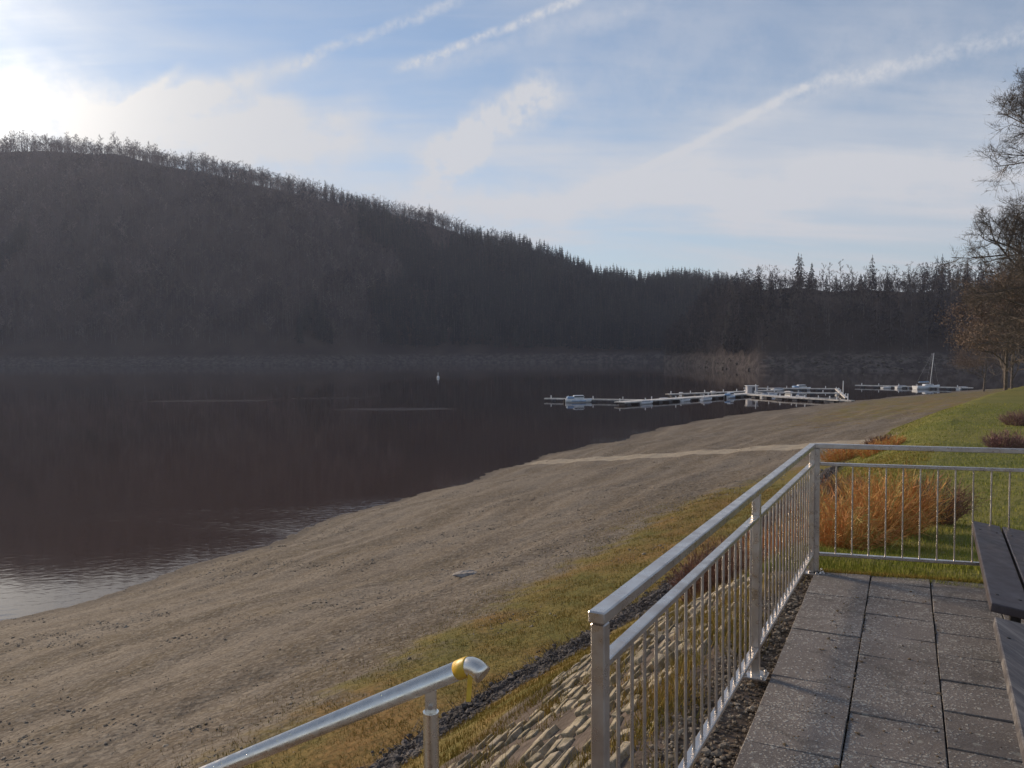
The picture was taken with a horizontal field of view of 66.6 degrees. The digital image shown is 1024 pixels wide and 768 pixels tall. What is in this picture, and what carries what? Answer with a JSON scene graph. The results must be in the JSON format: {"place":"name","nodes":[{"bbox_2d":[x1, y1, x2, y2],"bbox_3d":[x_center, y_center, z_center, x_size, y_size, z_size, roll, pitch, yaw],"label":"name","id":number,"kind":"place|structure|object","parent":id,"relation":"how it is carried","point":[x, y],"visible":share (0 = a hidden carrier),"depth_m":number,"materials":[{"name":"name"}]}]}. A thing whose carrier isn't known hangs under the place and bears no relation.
{"place":"outdoors","nodes":[
{"label":"outdoors","id":0,"kind":"place"},
{"bbox_2d":[0,151,673,365],"bbox_3d":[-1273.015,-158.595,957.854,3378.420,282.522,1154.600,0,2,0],"label":"hill","id":1,"kind":"structure","parent":0,"point":[52,348],"depth_m":788.81,"materials":[{"name":"green plant"}]},
{"bbox_2d":[0,130,740,345],"bbox_3d":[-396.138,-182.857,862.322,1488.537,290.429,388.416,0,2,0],"label":"leafless wood","id":2,"kind":"object","parent":1,"relation":"on","point":[242,179],"visible":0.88,"depth_m":842.22,"materials":[{"name":"brown plant"}]},
{"bbox_2d":[0,179,765,350],"bbox_3d":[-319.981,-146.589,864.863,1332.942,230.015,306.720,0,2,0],"label":"conifer stand","id":3,"kind":"object","parent":1,"relation":"on","point":[611,307],"visible":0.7,"depth_m":826.69,"materials":[{"name":"green plant"}]},
{"bbox_2d":[0,386,1023,767],"bbox_3d":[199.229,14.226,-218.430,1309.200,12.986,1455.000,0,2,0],"label":"ground","id":4,"kind":"structure","parent":0,"point":[304,640],"depth_m":19.37,"materials":[{"name":"brown sand"}]},
{"bbox_2d":[200,656,489,767],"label":"pipe handrail","id":5,"kind":"object","parent":4,"relation":"on","point":[430,683],"visible":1,"depth_m":2.03,"materials":[{"name":"metal"}]},
{"bbox_2d":[0,412,922,767],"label":"beach stones","id":6,"kind":"object","parent":4,"relation":"on","point":[492,524],"visible":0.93,"depth_m":23.26,"materials":[{"name":"grey stone"}]},
{"bbox_2d":[452,570,476,577],"bbox_3d":[-1.312,5.144,21.082,0.750,0.189,0.568,-1,2,-24],"label":"rock","id":7,"kind":"object","parent":4,"relation":"on","point":[461,573],"visible":0.81,"depth_m":20.92,"materials":[{"name":"grey stone"}]},
{"bbox_2d":[352,500,801,767],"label":"dead stalks","id":8,"kind":"object","parent":4,"relation":"on","point":[512,682],"visible":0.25,"depth_m":10.92,"materials":[{"name":"brown plant"}]},
{"bbox_2d":[358,461,852,767],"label":"dark rubble","id":9,"kind":"object","parent":4,"relation":"on","point":[391,761],"visible":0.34,"depth_m":10.64,"materials":[{"name":"grey stone"}]},
{"bbox_2d":[444,513,856,767],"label":"weeds","id":10,"kind":"object","parent":4,"relation":"on","point":[661,693],"visible":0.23,"depth_m":4.91,"materials":[{"name":"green plant"}]},
{"bbox_2d":[448,508,857,767],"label":"stone revetment","id":11,"kind":"object","parent":4,"relation":"on","point":[555,750],"visible":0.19,"depth_m":5.20,"materials":[{"name":"beige stone"}]},
{"bbox_2d":[680,530,749,569],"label":"twiggy shrub","id":12,"kind":"object","parent":4,"relation":"on","point":[716,544],"visible":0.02,"depth_m":12.05,"materials":[{"name":"brown plant"}]},
{"bbox_2d":[661,537,771,601],"bbox_3d":[2.670,2.471,10.233,1.419,1.117,1.501,0,2,0],"label":"twiggy shrub","id":13,"kind":"object","parent":4,"relation":"on","point":[695,563],"visible":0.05,"depth_m":10.30,"materials":[{"name":"brown plant"}]},
{"bbox_2d":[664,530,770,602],"bbox_3d":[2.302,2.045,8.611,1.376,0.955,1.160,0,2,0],"label":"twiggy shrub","id":14,"kind":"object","parent":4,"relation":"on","point":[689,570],"visible":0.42,"depth_m":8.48,"materials":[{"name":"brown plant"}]},
{"bbox_2d":[727,506,796,549],"bbox_3d":[4.564,2.670,13.781,1.516,1.148,1.654,0,2,0],"label":"twiggy shrub","id":15,"kind":"object","parent":4,"relation":"on","point":[748,534],"visible":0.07,"depth_m":13.73,"materials":[{"name":"brown plant"}]},
{"bbox_2d":[733,506,803,562],"bbox_3d":[3.498,2.113,10.252,1.408,1.002,1.271,0,2,0],"label":"dogwood shrub","id":16,"kind":"object","parent":4,"relation":"on","point":[748,547],"visible":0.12,"depth_m":10.11,"materials":[{"name":"brown plant"}]},
{"bbox_2d":[775,484,849,526],"bbox_3d":[6.068,2.512,15.954,1.664,1.184,1.741,0,2,0],"label":"twiggy shrub","id":17,"kind":"object","parent":4,"relation":"on","point":[806,502],"visible":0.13,"depth_m":15.87,"materials":[{"name":"brown plant"}]},
{"bbox_2d":[808,468,868,504],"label":"twiggy shrub","id":18,"kind":"object","parent":4,"relation":"on","point":[826,486],"visible":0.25,"depth_m":18.08,"materials":[{"name":"brown plant"}]},
{"bbox_2d":[775,490,909,551],"bbox_3d":[3.720,1.557,8.877,1.328,0.843,1.380,-2,3,-31],"label":"dogwood shrub","id":19,"kind":"object","parent":4,"relation":"on","point":[843,537],"visible":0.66,"depth_m":8.72,"materials":[{"name":"orange plant"}]},
{"bbox_2d":[820,442,865,461],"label":"shrub","id":20,"kind":"object","parent":4,"relation":"on","point":[848,454],"visible":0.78,"depth_m":33.64,"materials":[{"name":"orange plant"}]},
{"bbox_2d":[793,461,940,547],"bbox_3d":[4.445,1.526,9.833,1.983,1.164,1.724,-2,3,-32],"label":"dogwood shrub","id":21,"kind":"object","parent":4,"relation":"on","point":[893,519],"visible":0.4,"depth_m":9.67,"materials":[{"name":"orange plant"}]},
{"bbox_2d":[864,433,890,444],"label":"shrub","id":22,"kind":"object","parent":4,"relation":"on","point":[878,439],"visible":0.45,"depth_m":35.77,"materials":[{"name":"brown plant"}]},
{"bbox_2d":[856,434,906,458],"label":"shrub","id":23,"kind":"object","parent":4,"relation":"on","point":[894,441],"visible":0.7,"depth_m":29.76,"materials":[{"name":"orange plant"}]},
{"bbox_2d":[744,403,1023,588],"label":"grass","id":24,"kind":"structure","parent":4,"relation":"on","point":[837,564],"depth_m":10.77,"materials":[{"name":"green plant"}]},
{"bbox_2d":[820,453,964,534],"bbox_3d":[5.392,1.557,11.076,1.929,1.246,2.063,0,2,0],"label":"dogwood shrub","id":25,"kind":"object","parent":4,"relation":"on","point":[928,508],"visible":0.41,"depth_m":10.87,"materials":[{"name":"orange plant"}]},
{"bbox_2d":[807,567,983,583],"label":"edge grass","id":26,"kind":"structure","parent":4,"relation":"on","point":[903,575],"depth_m":5.88,"materials":[{"name":"green plant"}]},
{"bbox_2d":[896,465,992,524],"bbox_3d":[6.623,1.794,12.251,1.559,1.128,1.516,2,3,45],"label":"dogwood shrub","id":27,"kind":"object","parent":4,"relation":"on","point":[960,503],"visible":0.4,"depth_m":12.07,"materials":[{"name":"orange plant"}]},
{"bbox_2d":[930,67,1023,371],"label":"bare tree","id":28,"kind":"object","parent":4,"relation":"on","point":[1013,232],"visible":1,"depth_m":61.23,"materials":[{"name":"brown plant"}]},
{"bbox_2d":[930,249,1023,390],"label":"oak tree","id":29,"kind":"object","parent":4,"relation":"on","point":[1005,368],"visible":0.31,"depth_m":83.76,"materials":[{"name":"brown plant"}]},
{"bbox_2d":[943,320,1011,391],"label":"oak tree","id":30,"kind":"object","parent":4,"relation":"on","point":[967,364],"visible":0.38,"depth_m":150.61,"materials":[{"name":"brown plant"}]},
{"bbox_2d":[954,258,1023,357],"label":"oak tree","id":31,"kind":"object","parent":4,"relation":"on","point":[986,335],"visible":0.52,"depth_m":79.64,"materials":[{"name":"brown plant"}]},
{"bbox_2d":[961,280,1023,361],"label":"oak tree","id":32,"kind":"object","parent":4,"relation":"on","point":[1004,324],"visible":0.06,"depth_m":105.60,"materials":[{"name":"brown plant"}]},
{"bbox_2d":[966,270,1023,388],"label":"oak tree","id":33,"kind":"object","parent":4,"relation":"on","point":[1012,377],"visible":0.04,"depth_m":117.72,"materials":[{"name":"brown plant"}]},
{"bbox_2d":[980,426,1023,447],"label":"shrub","id":34,"kind":"object","parent":4,"relation":"on","point":[1006,439],"visible":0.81,"depth_m":24.48,"materials":[{"name":"brown plant"}]},
{"bbox_2d":[998,409,1023,425],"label":"shrub","id":35,"kind":"object","parent":4,"relation":"on","point":[1014,419],"visible":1,"depth_m":33.58,"materials":[{"name":"plant"}]},
{"bbox_2d":[0,362,1023,620],"bbox_3d":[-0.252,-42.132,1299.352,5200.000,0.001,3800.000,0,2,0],"label":"water","id":36,"kind":"structure","parent":0,"point":[116,478],"depth_m":89.65,"materials":[{"name":"liquid"}]},
{"bbox_2d":[544,395,566,400],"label":"jetty","id":37,"kind":"object","parent":36,"relation":"on","point":[553,399],"visible":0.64,"depth_m":152.65,"materials":[{"name":"grey wood"}]},
{"bbox_2d":[563,395,591,402],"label":"boat","id":38,"kind":"object","parent":36,"relation":"on","point":[575,399],"visible":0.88,"depth_m":148.49,"materials":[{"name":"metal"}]},
{"bbox_2d":[591,396,644,401],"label":"jetty","id":39,"kind":"object","parent":36,"relation":"on","point":[612,400],"visible":0.68,"depth_m":147.94,"materials":[{"name":"grey wood"}]},
{"bbox_2d":[640,400,652,403],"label":"boat","id":40,"kind":"object","parent":36,"relation":"on","point":[646,402],"visible":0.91,"depth_m":142.87,"materials":[{"name":"white plastic"}]},
{"bbox_2d":[614,391,760,404],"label":"jetty","id":41,"kind":"object","parent":36,"relation":"on","point":[661,400],"visible":0.75,"depth_m":149.81,"materials":[{"name":"grey wood"}]},
{"bbox_2d":[744,385,757,392],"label":"jetty hut","id":42,"kind":"object","parent":41,"relation":"on","point":[750,388],"visible":0.78,"depth_m":166.99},
{"bbox_2d":[700,397,711,400],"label":"boat","id":43,"kind":"object","parent":36,"relation":"on","point":[705,398],"visible":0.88,"depth_m":151.74,"materials":[{"name":"white plastic"}]},
{"bbox_2d":[665,388,780,396],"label":"jetty","id":44,"kind":"object","parent":36,"relation":"on","point":[699,393],"visible":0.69,"depth_m":171.01,"materials":[{"name":"grey wood"}]},
{"bbox_2d":[723,392,734,397],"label":"boat","id":45,"kind":"object","parent":36,"relation":"on","point":[729,395],"visible":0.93,"depth_m":159.49,"materials":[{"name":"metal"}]},
{"bbox_2d":[760,393,777,396],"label":"boat","id":46,"kind":"object","parent":36,"relation":"on","point":[769,394],"visible":0.51,"depth_m":164.20,"materials":[{"name":"white plastic"}]},
{"bbox_2d":[743,386,839,390],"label":"jetty","id":47,"kind":"object","parent":36,"relation":"in","point":[806,388],"visible":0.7,"depth_m":187.50,"materials":[{"name":"grey wood"}]},
{"bbox_2d":[747,392,844,402],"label":"jetty","id":48,"kind":"object","parent":36,"relation":"in","point":[770,396],"visible":0.8,"depth_m":152.44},
{"bbox_2d":[792,385,810,389],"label":"boat","id":49,"kind":"object","parent":36,"relation":"on","point":[800,386],"visible":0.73,"depth_m":189.80,"materials":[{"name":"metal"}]},
{"bbox_2d":[767,390,839,395],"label":"jetty","id":50,"kind":"object","parent":36,"relation":"in","point":[810,393],"visible":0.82,"depth_m":168.12,"materials":[{"name":"grey wood"}]},
{"bbox_2d":[772,394,854,402],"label":"jetty","id":51,"kind":"object","parent":36,"relation":"in","point":[780,397],"visible":0.94,"depth_m":148.34,"materials":[{"name":"grey wood"}]},
{"bbox_2d":[835,387,846,399],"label":"jetty","id":52,"kind":"object","parent":36,"relation":"on","point":[842,395],"visible":0.9,"depth_m":162.29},
{"bbox_2d":[855,383,972,389],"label":"jetty","id":53,"kind":"object","parent":36,"relation":"in","point":[905,387],"visible":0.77,"depth_m":195.45,"materials":[{"name":"grey wood"}]},
{"bbox_2d":[912,354,939,388],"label":"boat","id":54,"kind":"object","parent":36,"relation":"on","point":[925,386],"visible":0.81,"depth_m":192.57,"materials":[{"name":"white plastic"}]},
{"bbox_2d":[0,0,1023,291],"label":"sky","id":55,"kind":"structure","parent":0,"point":[732,136],"materials":[{"name":"blue"}]},
{"bbox_2d":[96,443,939,767],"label":"dry grass","id":56,"kind":"structure","parent":0,"point":[576,657],"depth_m":13.18,"materials":[{"name":"plant"}]},
{"bbox_2d":[638,570,812,767],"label":"gravel","id":57,"kind":"structure","parent":0,"point":[707,752],"depth_m":3.83,"materials":[{"name":"grey gravel"}]},
{"bbox_2d":[588,443,819,767],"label":"steel railing","id":58,"kind":"object","parent":57,"relation":"on","point":[605,654],"visible":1,"depth_m":3.23,"materials":[{"name":"silver metal"}]},
{"bbox_2d":[658,252,1023,370],"bbox_3d":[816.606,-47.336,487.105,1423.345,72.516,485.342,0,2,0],"label":"headland","id":59,"kind":"structure","parent":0,"point":[778,349],"depth_m":410.17,"materials":[{"name":"green plant"}]},
{"bbox_2d":[808,263,815,286],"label":"conifer tree","id":60,"kind":"object","parent":59,"relation":"on","point":[811,267],"visible":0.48,"depth_m":485.66,"materials":[{"name":"green plant"}]},
{"bbox_2d":[662,272,1005,356],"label":"headland scrub","id":61,"kind":"object","parent":59,"relation":"on","point":[809,287],"visible":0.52,"depth_m":422.02,"materials":[{"name":"brown plant"}]},
{"bbox_2d":[733,572,1023,767],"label":"terrace paving","id":62,"kind":"structure","parent":0,"point":[796,683],"depth_m":3.97,"materials":[{"name":"concrete"}]},
{"bbox_2d":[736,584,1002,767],"bbox_3d":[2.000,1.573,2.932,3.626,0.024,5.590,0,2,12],"label":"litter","id":63,"kind":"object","parent":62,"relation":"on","point":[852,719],"visible":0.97,"depth_m":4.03,"materials":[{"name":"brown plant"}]},
{"bbox_2d":[808,443,1023,573],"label":"steel railing","id":64,"kind":"object","parent":62,"relation":"on","point":[818,463],"visible":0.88,"depth_m":5.82,"materials":[{"name":"grey metal"}]},
{"bbox_2d":[971,521,1023,622],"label":"picnic table","id":65,"kind":"object","parent":62,"relation":"on","point":[1000,553],"visible":0.91,"depth_m":4.57,"materials":[{"name":"grey wood"}]},
{"bbox_2d":[993,617,1023,765],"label":"park bench","id":66,"kind":"object","parent":62,"relation":"on","point":[1009,635],"visible":1,"depth_m":3.13,"materials":[{"name":"grey wood"}]}
]}

